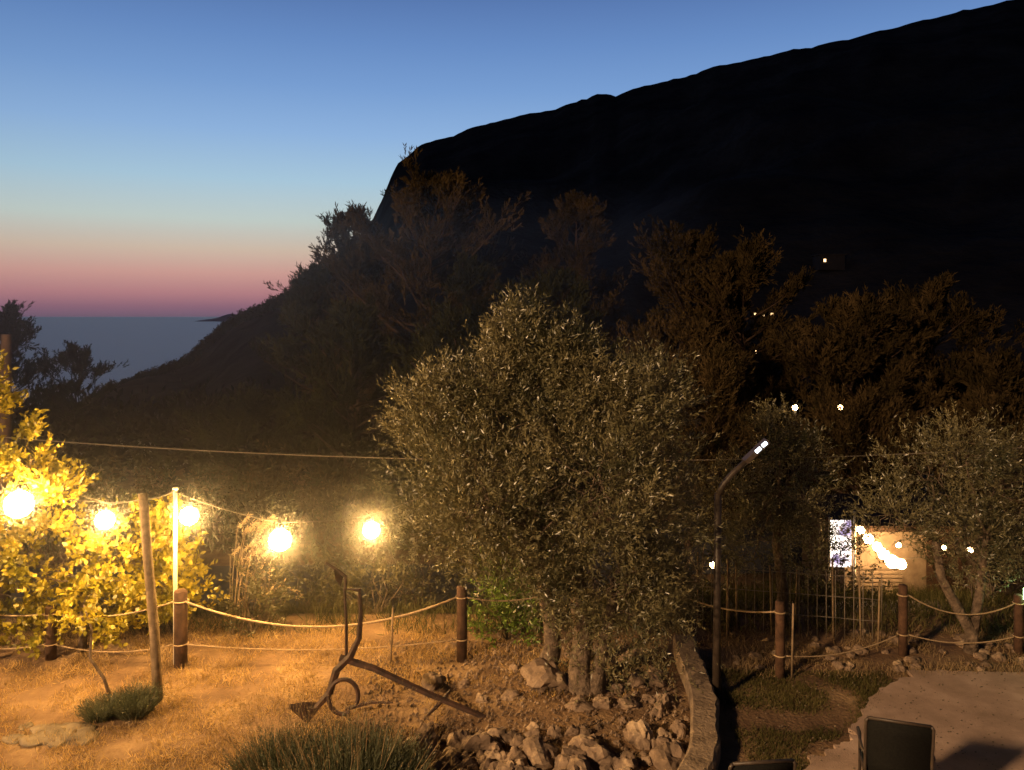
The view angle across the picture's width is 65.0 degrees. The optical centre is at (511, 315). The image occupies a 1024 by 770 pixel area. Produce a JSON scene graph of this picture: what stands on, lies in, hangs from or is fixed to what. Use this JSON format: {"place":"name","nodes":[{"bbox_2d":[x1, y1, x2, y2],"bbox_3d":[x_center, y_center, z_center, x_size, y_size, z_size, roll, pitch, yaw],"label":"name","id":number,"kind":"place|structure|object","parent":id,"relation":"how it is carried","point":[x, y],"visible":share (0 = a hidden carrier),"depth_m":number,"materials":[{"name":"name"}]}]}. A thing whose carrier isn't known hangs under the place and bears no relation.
{"place":"outdoors","nodes":[
{"label":"outdoors","id":0,"kind":"place"},
{"bbox_2d":[0,317,224,468],"bbox_3d":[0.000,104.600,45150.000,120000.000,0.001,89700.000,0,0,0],"label":"sea","id":1,"kind":"structure","parent":0,"point":[141,343],"depth_m":3400.28,"materials":[{"name":"blue liquid"}]},
{"bbox_2d":[0,614,455,769],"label":"dry grass","id":2,"kind":"structure","parent":0,"point":[164,749],"depth_m":10.09,"materials":[{"name":"plant"}]},
{"bbox_2d":[0,0,1005,316],"label":"sky","id":3,"kind":"structure","parent":0,"point":[159,158],"materials":[{"name":"blue"}]},
{"bbox_2d":[0,450,1023,769],"bbox_3d":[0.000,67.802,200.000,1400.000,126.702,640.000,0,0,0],"label":"ground","id":4,"kind":"structure","parent":0,"point":[128,744],"depth_m":10.22,"materials":[{"name":"soil"}]},
{"bbox_2d":[0,334,11,606],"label":"utility pole","id":5,"kind":"object","parent":4,"relation":"on","point":[6,342],"visible":0.42,"depth_m":15.03,"materials":[{"name":"brown wood"}]},
{"bbox_2d":[4,437,1023,460],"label":"overhead cable","id":6,"kind":"object","parent":5,"relation":"attached to","point":[395,458],"visible":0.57,"depth_m":14.99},
{"bbox_2d":[0,298,60,435],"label":"pine tree","id":7,"kind":"object","parent":4,"relation":"on","point":[10,314],"visible":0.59,"depth_m":45.46,"materials":[{"name":"green plant"}]},
{"bbox_2d":[0,349,98,531],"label":"fruit tree","id":8,"kind":"object","parent":4,"relation":"on","point":[58,477],"visible":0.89,"depth_m":9.95,"materials":[{"name":"yellow plant"}]},
{"bbox_2d":[0,721,100,748],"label":"stone slabs","id":9,"kind":"structure","parent":4,"relation":"on","point":[52,728],"depth_m":8.76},
{"bbox_2d":[43,604,57,660],"bbox_3d":[-6.170,4.340,10.750,0.171,0.920,0.172,0,0,0],"label":"fence post","id":10,"kind":"object","parent":4,"relation":"on","point":[50,646],"visible":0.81,"depth_m":10.70,"materials":[{"name":"brown wood"}]},
{"bbox_2d":[14,443,117,529],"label":"shrub","id":11,"kind":"object","parent":4,"relation":"on","point":[58,505],"visible":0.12,"depth_m":28.30,"materials":[{"name":"green plant"}]},
{"bbox_2d":[0,462,140,613],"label":"shrub","id":12,"kind":"object","parent":4,"relation":"on","point":[47,555],"visible":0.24,"depth_m":13.48,"materials":[{"name":"green plant"}]},
{"bbox_2d":[12,339,129,485],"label":"pine tree","id":13,"kind":"object","parent":4,"relation":"on","point":[75,361],"visible":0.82,"depth_m":46.61,"materials":[{"name":"green plant"}]},
{"bbox_2d":[21,440,128,514],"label":"shrub","id":14,"kind":"object","parent":4,"relation":"on","point":[74,445],"visible":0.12,"depth_m":32.29,"materials":[{"name":"green plant"}]},
{"bbox_2d":[47,556,117,694],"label":"sapling","id":15,"kind":"object","parent":4,"relation":"on","point":[89,607],"visible":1,"depth_m":9.69,"materials":[{"name":"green plant"}]},
{"bbox_2d":[71,691,125,723],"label":"lavender bush","id":16,"kind":"object","parent":4,"relation":"on","point":[95,712],"visible":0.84,"depth_m":9.08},
{"bbox_2d":[49,445,174,542],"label":"shrub","id":17,"kind":"object","parent":4,"relation":"on","point":[96,495],"visible":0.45,"depth_m":25.70,"materials":[{"name":"green plant"}]},
{"bbox_2d":[0,493,230,659],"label":"fruit tree","id":18,"kind":"object","parent":4,"relation":"on","point":[133,590],"visible":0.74,"depth_m":10.86,"materials":[{"name":"yellow plant"}]},
{"bbox_2d":[98,668,168,721],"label":"lavender bush","id":19,"kind":"object","parent":4,"relation":"on","point":[140,704],"visible":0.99,"depth_m":9.18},
{"bbox_2d":[138,493,163,701],"bbox_3d":[-4.315,3.515,9.620,0.310,2.777,0.120,0,0,0],"label":"wooden pole","id":20,"kind":"object","parent":4,"relation":"on","point":[154,633],"visible":0.84,"depth_m":9.57,"materials":[{"name":"brown wood"}]},
{"bbox_2d":[172,487,177,662],"bbox_3d":[-4.450,3.485,10.620,0.065,2.430,0.068,0,0,0],"label":"metal pole","id":21,"kind":"object","parent":4,"relation":"on","point":[175,539],"visible":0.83,"depth_m":10.60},
{"bbox_2d":[0,475,422,550],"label":"string lights","id":22,"kind":"object","parent":21,"relation":"attached to","point":[19,503],"visible":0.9,"depth_m":10.42,"materials":[{"name":"glass"}]},
{"bbox_2d":[124,453,233,525],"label":"shrub","id":23,"kind":"object","parent":4,"relation":"on","point":[184,490],"visible":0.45,"depth_m":28.28,"materials":[{"name":"green plant"}]},
{"bbox_2d":[172,588,188,668],"bbox_3d":[-4.350,4.200,10.550,0.201,1.200,0.202,0,0,0],"label":"fence post","id":24,"kind":"object","parent":4,"relation":"on","point":[181,641],"visible":0.96,"depth_m":10.48,"materials":[{"name":"brown wood"}]},
{"bbox_2d":[189,435,275,521],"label":"shrub","id":25,"kind":"object","parent":4,"relation":"on","point":[241,455],"visible":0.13,"depth_m":31.78,"materials":[{"name":"green plant"}]},
{"bbox_2d":[164,382,325,510],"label":"pine tree","id":26,"kind":"object","parent":4,"relation":"on","point":[237,422],"visible":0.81,"depth_m":30.20,"materials":[{"name":"green plant"}]},
{"bbox_2d":[186,451,316,521],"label":"shrub","id":27,"kind":"object","parent":4,"relation":"on","point":[229,484],"visible":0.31,"depth_m":30.49,"materials":[{"name":"green plant"}]},
{"bbox_2d":[229,513,276,634],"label":"reed grass","id":28,"kind":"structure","parent":4,"relation":"on","point":[252,543],"depth_m":11.60,"materials":[{"name":"beige plant"}]},
{"bbox_2d":[207,554,305,638],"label":"shrub","id":29,"kind":"object","parent":4,"relation":"on","point":[251,591],"visible":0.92,"depth_m":11.61,"materials":[{"name":"green plant"}]},
{"bbox_2d":[205,451,307,525],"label":"shrub","id":30,"kind":"object","parent":4,"relation":"on","point":[234,491],"visible":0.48,"depth_m":29.26,"materials":[{"name":"green plant"}]},
{"bbox_2d":[193,438,323,550],"bbox_3d":[-7.655,6.277,25.006,3.548,4.850,3.619,0,0,11],"label":"shrub","id":31,"kind":"object","parent":4,"relation":"on","point":[270,487],"visible":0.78,"depth_m":25.09,"materials":[{"name":"green plant"}]},
{"bbox_2d":[223,517,302,629],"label":"pale shrub","id":32,"kind":"object","parent":4,"relation":"on","point":[265,616],"visible":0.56,"depth_m":11.88,"materials":[{"name":"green plant"}]},
{"bbox_2d":[198,685,359,769],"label":"lavender bush","id":33,"kind":"object","parent":4,"relation":"on","point":[257,749],"visible":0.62,"depth_m":7.74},
{"bbox_2d":[247,255,348,491],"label":"pine tree","id":34,"kind":"object","parent":4,"relation":"on","point":[314,273],"visible":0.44,"depth_m":38.53,"materials":[{"name":"green plant"}]},
{"bbox_2d":[250,537,377,612],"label":"shrub","id":35,"kind":"object","parent":4,"relation":"on","point":[323,560],"visible":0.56,"depth_m":13.19,"materials":[{"name":"green plant"}]},
{"bbox_2d":[270,430,367,514],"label":"shrub","id":36,"kind":"object","parent":4,"relation":"on","point":[301,478],"visible":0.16,"depth_m":33.19,"materials":[{"name":"green plant"}]},
{"bbox_2d":[256,292,419,523],"bbox_3d":[-6.125,3.503,28.656,6.196,8.739,6.612,0,0,20],"label":"pine tree","id":37,"kind":"object","parent":4,"relation":"on","point":[348,327],"visible":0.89,"depth_m":28.16,"materials":[{"name":"green plant"}]},
{"bbox_2d":[263,201,414,495],"bbox_3d":[-7.868,1.768,38.808,7.610,14.333,7.005,0,0,42],"label":"pine tree","id":38,"kind":"object","parent":4,"relation":"on","point":[361,253],"visible":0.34,"depth_m":37.59,"materials":[{"name":"green plant"}]},
{"bbox_2d":[298,454,385,518],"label":"shrub","id":39,"kind":"object","parent":4,"relation":"on","point":[354,503],"visible":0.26,"depth_m":31.25,"materials":[{"name":"green plant"}]},
{"bbox_2d":[289,450,403,542],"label":"shrub","id":40,"kind":"object","parent":4,"relation":"on","point":[324,494],"visible":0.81,"depth_m":25.62,"materials":[{"name":"green plant"}]},
{"bbox_2d":[278,505,415,612],"bbox_3d":[-3.022,4.866,15.144,2.627,2.463,2.222,0,0,35],"label":"shrub","id":41,"kind":"object","parent":4,"relation":"on","point":[344,561],"visible":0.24,"depth_m":15.16,"materials":[{"name":"green plant"}]},
{"bbox_2d":[221,670,477,769],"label":"lavender bush","id":42,"kind":"object","parent":4,"relation":"on","point":[370,753],"visible":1,"depth_m":7.49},
{"bbox_2d":[298,525,433,614],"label":"shrub","id":43,"kind":"object","parent":4,"relation":"on","point":[380,567],"visible":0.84,"depth_m":13.01,"materials":[{"name":"green plant"}]},
{"bbox_2d":[289,562,485,723],"bbox_3d":[-1.405,3.729,9.210,2.231,1.722,0.380,0,0,0],"label":"plow","id":44,"kind":"object","parent":4,"relation":"on","point":[345,660],"visible":0.88,"depth_m":9.23,"materials":[{"name":"metal"}]},
{"bbox_2d":[350,445,428,513],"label":"shrub","id":45,"kind":"object","parent":4,"relation":"on","point":[397,454],"visible":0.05,"depth_m":32.87,"materials":[{"name":"green plant"}]},
{"bbox_2d":[327,475,477,612],"bbox_3d":[-1.748,4.255,14.225,2.866,2.686,2.054,0,0,-20],"label":"shrub","id":46,"kind":"object","parent":4,"relation":"on","point":[431,586],"visible":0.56,"depth_m":14.25,"materials":[{"name":"green plant"}]},
{"bbox_2d":[352,450,462,556],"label":"shrub","id":47,"kind":"object","parent":4,"relation":"on","point":[392,501],"visible":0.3,"depth_m":24.73,"materials":[{"name":"green plant"}]},
{"bbox_2d":[346,468,476,544],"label":"shrub","id":48,"kind":"object","parent":4,"relation":"on","point":[367,502],"visible":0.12,"depth_m":25.56,"materials":[{"name":"green plant"}]},
{"bbox_2d":[310,142,531,502],"bbox_3d":[-3.093,0.720,35.841,10.711,15.994,10.230,0,0,-41],"label":"pine tree","id":49,"kind":"object","parent":4,"relation":"on","point":[444,188],"visible":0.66,"depth_m":34.45,"materials":[{"name":"green plant"}]},
{"bbox_2d":[421,672,445,691],"bbox_3d":[-0.971,4.543,9.946,0.310,0.245,0.299,0,0,0],"label":"boulder","id":50,"kind":"object","parent":4,"relation":"on","point":[432,681],"visible":0.88,"depth_m":9.86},
{"bbox_2d":[375,296,538,534],"bbox_3d":[-1.890,3.502,26.903,5.798,8.324,5.854,0,0,0],"label":"pine tree","id":51,"kind":"object","parent":4,"relation":"on","point":[446,323],"visible":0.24,"depth_m":26.75,"materials":[{"name":"green plant"}]},
{"bbox_2d":[455,585,467,662],"bbox_3d":[-0.670,4.200,10.700,0.171,1.200,0.172,0,0,0],"label":"fence post","id":52,"kind":"object","parent":4,"relation":"on","point":[461,638],"visible":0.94,"depth_m":10.64,"materials":[{"name":"brown wood"}]},
{"bbox_2d":[409,246,527,464],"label":"pine tree","id":53,"kind":"object","parent":4,"relation":"on","point":[474,273],"visible":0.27,"depth_m":33.17,"materials":[{"name":"green plant"}]},
{"bbox_2d":[422,480,558,611],"bbox_3d":[-0.206,3.770,13.596,2.628,2.732,2.546,0,0,0],"label":"shrub","id":54,"kind":"object","parent":4,"relation":"on","point":[475,564],"visible":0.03,"depth_m":13.50,"materials":[{"name":"green plant"}]},
{"bbox_2d":[467,567,543,648],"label":"shrub","id":55,"kind":"object","parent":4,"relation":"on","point":[506,619],"visible":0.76,"depth_m":11.40,"materials":[{"name":"green plant"}]},
{"bbox_2d":[0,575,1022,635],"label":"grass verge","id":56,"kind":"object","parent":4,"relation":"on","point":[746,595],"depth_m":12.44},
{"bbox_2d":[11,463,1023,554],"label":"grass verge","id":57,"kind":"object","parent":4,"relation":"on","point":[267,531],"depth_m":27.08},
{"bbox_2d":[466,539,570,629],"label":"shrub","id":58,"kind":"object","parent":4,"relation":"on","point":[520,609],"visible":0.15,"depth_m":11.83,"materials":[{"name":"green plant"}]},
{"bbox_2d":[392,643,686,769],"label":"rock pile","id":59,"kind":"object","parent":4,"relation":"on","point":[583,749],"visible":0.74,"depth_m":8.36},
{"bbox_2d":[520,657,568,692],"bbox_3d":[0.408,4.396,9.750,0.594,0.440,0.499,0,0,-19],"label":"boulder","id":60,"kind":"object","parent":4,"relation":"on","point":[537,674],"visible":0.84,"depth_m":9.59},
{"bbox_2d":[364,281,726,695],"bbox_3d":[0.418,2.164,9.554,4.372,5.183,3.036,0,0,0],"label":"olive tree","id":61,"kind":"object","parent":4,"relation":"on","point":[538,345],"visible":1,"depth_m":9.26,"materials":[{"name":"green plant"}]},
{"bbox_2d":[508,266,635,493],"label":"pine tree","id":62,"kind":"object","parent":4,"relation":"on","point":[552,282],"visible":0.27,"depth_m":29.69,"materials":[{"name":"green plant"}]},
{"bbox_2d":[514,189,642,469],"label":"pine tree","id":63,"kind":"object","parent":4,"relation":"on","point":[593,232],"visible":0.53,"depth_m":39.50,"materials":[{"name":"green plant"}]},
{"bbox_2d":[516,416,641,599],"bbox_3d":[1.554,3.912,17.035,3.219,4.736,2.668,0,0,0],"label":"shrub","id":64,"kind":"object","parent":4,"relation":"on","point":[587,530],"visible":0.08,"depth_m":17.11,"materials":[{"name":"green plant"}]},
{"bbox_2d":[517,588,730,712],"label":"olive suckers","id":65,"kind":"object","parent":4,"relation":"on","point":[646,655],"visible":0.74,"depth_m":9.30,"materials":[{"name":"green plant"}]},
{"bbox_2d":[390,552,880,678],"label":"garden stakes","id":66,"kind":"object","parent":4,"relation":"on","point":[860,624],"visible":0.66,"depth_m":11.39,"materials":[{"name":"brown wood"}]},
{"bbox_2d":[644,671,664,687],"bbox_3d":[1.753,4.527,9.920,0.259,0.211,0.350,0,0,0],"label":"boulder","id":67,"kind":"object","parent":4,"relation":"on","point":[656,681],"visible":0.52,"depth_m":9.81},
{"bbox_2d":[649,741,685,769],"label":"boulder","id":68,"kind":"object","parent":4,"relation":"on","point":[667,755],"visible":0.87,"depth_m":8.08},
{"bbox_2d":[590,470,754,612],"bbox_3d":[2.540,3.855,13.255,2.732,2.617,2.134,0,0,0],"label":"shrub","id":69,"kind":"object","parent":4,"relation":"on","point":[693,541],"visible":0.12,"depth_m":13.00,"materials":[{"name":"green plant"}]},
{"bbox_2d":[615,445,761,598],"bbox_3d":[3.198,3.955,15.700,2.671,3.170,2.468,0,0,44],"label":"shrub","id":70,"kind":"object","parent":4,"relation":"on","point":[702,553],"visible":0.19,"depth_m":15.52,"materials":[{"name":"green plant"}]},
{"bbox_2d":[610,302,782,498],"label":"pine tree","id":71,"kind":"object","parent":4,"relation":"on","point":[674,329],"visible":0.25,"depth_m":26.64,"materials":[{"name":"green plant"}]},
{"bbox_2d":[673,634,720,769],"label":"curved garden wall","id":72,"kind":"structure","parent":4,"relation":"on","point":[703,750],"depth_m":8.89,"materials":[{"name":"stone"}]},
{"bbox_2d":[604,213,792,471],"bbox_3d":[8.520,1.581,35.424,8.091,12.116,7.912,0,0,35],"label":"pine tree","id":73,"kind":"object","parent":4,"relation":"on","point":[694,246],"visible":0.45,"depth_m":35.05,"materials":[{"name":"green plant"}]},
{"bbox_2d":[619,332,785,548],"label":"pine tree","id":74,"kind":"object","parent":4,"relation":"on","point":[718,367],"visible":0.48,"depth_m":19.50,"materials":[{"name":"green plant"}]},
{"bbox_2d":[660,224,820,470],"bbox_3d":[9.854,1.760,33.738,7.118,10.906,7.202,0,0,0],"label":"pine tree","id":75,"kind":"object","parent":4,"relation":"on","point":[749,257],"visible":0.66,"depth_m":32.12,"materials":[{"name":"green plant"}]},
{"bbox_2d":[712,438,769,697],"bbox_3d":[2.705,3.086,9.600,0.724,3.229,0.193,0,0,0],"label":"street lamp","id":76,"kind":"object","parent":4,"relation":"on","point":[756,450],"visible":0.94,"depth_m":9.56,"materials":[{"name":"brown metal"}]},
{"bbox_2d":[704,758,796,769],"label":"garden chair","id":77,"kind":"object","parent":4,"relation":"on","point":[782,764],"visible":1,"depth_m":6.44,"materials":[{"name":"brown metal"}]},
{"bbox_2d":[699,401,822,511],"bbox_3d":[7.823,4.858,24.853,3.461,4.683,3.878,0,0,38],"label":"shrub","id":78,"kind":"object","parent":4,"relation":"on","point":[788,469],"visible":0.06,"depth_m":24.83,"materials":[{"name":"green plant"}]},
{"bbox_2d":[774,600,785,679],"bbox_3d":[3.400,4.210,10.200,0.151,1.180,0.152,0,0,0],"label":"fence post","id":79,"kind":"object","parent":4,"relation":"on","point":[780,613],"visible":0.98,"depth_m":10.15,"materials":[{"name":"brown wood"}]},
{"bbox_2d":[0,595,1014,656],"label":"rope fence","id":80,"kind":"object","parent":79,"relation":"attached to","point":[305,626],"visible":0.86,"depth_m":10.62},
{"bbox_2d":[681,393,880,625],"bbox_3d":[3.935,2.976,12.008,2.923,3.661,1.994,0,0,0],"label":"olive tree","id":81,"kind":"object","parent":4,"relation":"on","point":[777,511],"visible":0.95,"depth_m":11.88,"materials":[{"name":"green plant"}]},
{"bbox_2d":[694,561,881,641],"bbox_3d":[3.950,4.135,11.602,2.581,1.030,0.023,0,0,14],"label":"picket fence","id":82,"kind":"object","parent":4,"relation":"on","point":[817,595],"visible":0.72,"depth_m":11.52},
{"bbox_2d":[707,667,893,769],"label":"lawn patch","id":83,"kind":"object","parent":4,"relation":"on","point":[790,704],"visible":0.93,"depth_m":9.59,"materials":[{"name":"green plant"}]},
{"bbox_2d":[759,432,879,493],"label":"shrub","id":84,"kind":"object","parent":4,"relation":"on","point":[790,485],"visible":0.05,"depth_m":27.33,"materials":[{"name":"green plant"}]},
{"bbox_2d":[753,511,892,605],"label":"shrub","id":85,"kind":"object","parent":4,"relation":"on","point":[829,592],"visible":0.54,"depth_m":13.36,"materials":[{"name":"green plant"}]},
{"bbox_2d":[828,511,855,590],"bbox_3d":[6.552,4.940,15.950,0.542,2.120,0.046,0,0,0],"label":"illuminated sign","id":86,"kind":"object","parent":4,"relation":"on","point":[842,552],"visible":0.41,"depth_m":15.93,"materials":[{"name":"paint"}]},
{"bbox_2d":[761,378,959,493],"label":"pine tree","id":87,"kind":"object","parent":4,"relation":"on","point":[864,408],"visible":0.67,"depth_m":21.78,"materials":[{"name":"green plant"}]},
{"bbox_2d":[766,284,957,476],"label":"pine tree","id":88,"kind":"object","parent":4,"relation":"on","point":[862,322],"visible":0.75,"depth_m":27.17,"materials":[{"name":"green plant"}]},
{"bbox_2d":[709,628,1023,672],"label":"scattered stones","id":89,"kind":"object","parent":4,"relation":"on","point":[981,654],"visible":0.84,"depth_m":10.83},
{"bbox_2d":[791,494,1002,593],"bbox_3d":[8.200,5.035,17.400,3.300,1.730,2.900,0,0,0],"label":"taverna hut","id":90,"kind":"object","parent":4,"relation":"on","point":[915,571],"visible":0.36,"depth_m":16.30,"materials":[{"name":"paint"}]},
{"bbox_2d":[710,525,980,568],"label":"string lights","id":91,"kind":"object","parent":90,"relation":"attached to","point":[892,561],"visible":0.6,"depth_m":15.70},
{"bbox_2d":[926,534,966,593],"bbox_3d":[8.800,5.150,16.280,0.800,1.450,0.040,0,0,0],"label":"door","id":92,"kind":"structure","parent":90,"relation":"in","point":[928,568],"depth_m":16.26,"materials":[{"name":"brown wood"}]},
{"bbox_2d":[897,584,908,656],"bbox_3d":[5.300,4.225,10.900,0.151,1.150,0.152,0,0,0],"label":"fence post","id":93,"kind":"object","parent":4,"relation":"on","point":[903,595],"visible":0.99,"depth_m":10.85,"materials":[{"name":"brown wood"}]},
{"bbox_2d":[838,398,1023,654],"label":"olive tree","id":94,"kind":"object","parent":4,"relation":"on","point":[970,625],"visible":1,"depth_m":10.96,"materials":[{"name":"green plant"}]},
{"bbox_2d":[841,270,1023,491],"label":"pine tree","id":95,"kind":"object","parent":4,"relation":"on","point":[930,302],"visible":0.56,"depth_m":29.13,"materials":[{"name":"green plant"}]},
{"bbox_2d":[913,378,1023,522],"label":"pine tree","id":96,"kind":"object","parent":4,"relation":"on","point":[1009,410],"visible":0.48,"depth_m":21.58,"materials":[{"name":"green plant"}]},
{"bbox_2d":[915,473,1023,604],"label":"shrub","id":97,"kind":"object","parent":4,"relation":"on","point":[992,587],"visible":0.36,"depth_m":13.39,"materials":[{"name":"green plant"}]},
{"bbox_2d":[927,343,1023,502],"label":"pine tree","id":98,"kind":"object","parent":4,"relation":"on","point":[998,371],"visible":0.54,"depth_m":25.64,"materials":[{"name":"green plant"}]},
{"bbox_2d":[955,408,1023,590],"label":"shrub","id":99,"kind":"object","parent":4,"relation":"on","point":[1001,500],"visible":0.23,"depth_m":15.04,"materials":[{"name":"green plant"}]},
{"bbox_2d":[1012,593,1023,654],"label":"fence post","id":100,"kind":"object","parent":4,"relation":"on","point":[1018,630],"visible":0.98,"depth_m":10.91,"materials":[{"name":"brown wood"}]},
{"bbox_2d":[11,518,1023,613],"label":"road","id":101,"kind":"structure","parent":0,"point":[219,571],"depth_m":20.59,"materials":[{"name":"asphalt"}]},
{"bbox_2d":[352,637,689,769],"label":"gravel","id":102,"kind":"structure","parent":0,"point":[686,718],"depth_m":9.53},
{"bbox_2d":[59,0,1023,466],"bbox_3d":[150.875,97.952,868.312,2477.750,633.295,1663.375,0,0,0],"label":"mountain","id":103,"kind":"structure","parent":0,"point":[891,158],"depth_m":331.59,"materials":[{"name":"stone"}]},
{"bbox_2d":[12,242,1018,482],"bbox_3d":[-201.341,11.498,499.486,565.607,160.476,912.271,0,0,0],"label":"distant trees","id":104,"kind":"object","parent":103,"relation":"on","point":[166,432],"visible":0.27,"depth_m":51.04,"materials":[{"name":"plant"}]},
{"bbox_2d":[811,254,846,269],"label":"distant house","id":105,"kind":"structure","parent":103,"relation":"on","point":[828,261],"depth_m":195.50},
{"bbox_2d":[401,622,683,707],"bbox_3d":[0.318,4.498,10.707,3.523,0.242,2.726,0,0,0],"label":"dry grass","id":106,"kind":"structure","parent":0,"point":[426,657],"depth_m":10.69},
{"bbox_2d":[670,607,1023,678],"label":"dry grass","id":107,"kind":"structure","parent":0,"point":[1008,655],"depth_m":11.11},
{"bbox_2d":[804,669,1023,769],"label":"concrete path","id":108,"kind":"structure","parent":0,"point":[964,692],"depth_m":9.15,"materials":[{"name":"concrete"}]},
{"bbox_2d":[726,661,1023,769],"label":"path grit","id":109,"kind":"object","parent":108,"relation":"on","point":[894,707],"visible":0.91,"depth_m":9.36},
{"bbox_2d":[856,716,935,769],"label":"garden chair","id":110,"kind":"object","parent":108,"relation":"on","point":[891,744],"visible":1,"depth_m":7.11,"materials":[{"name":"brown metal"}]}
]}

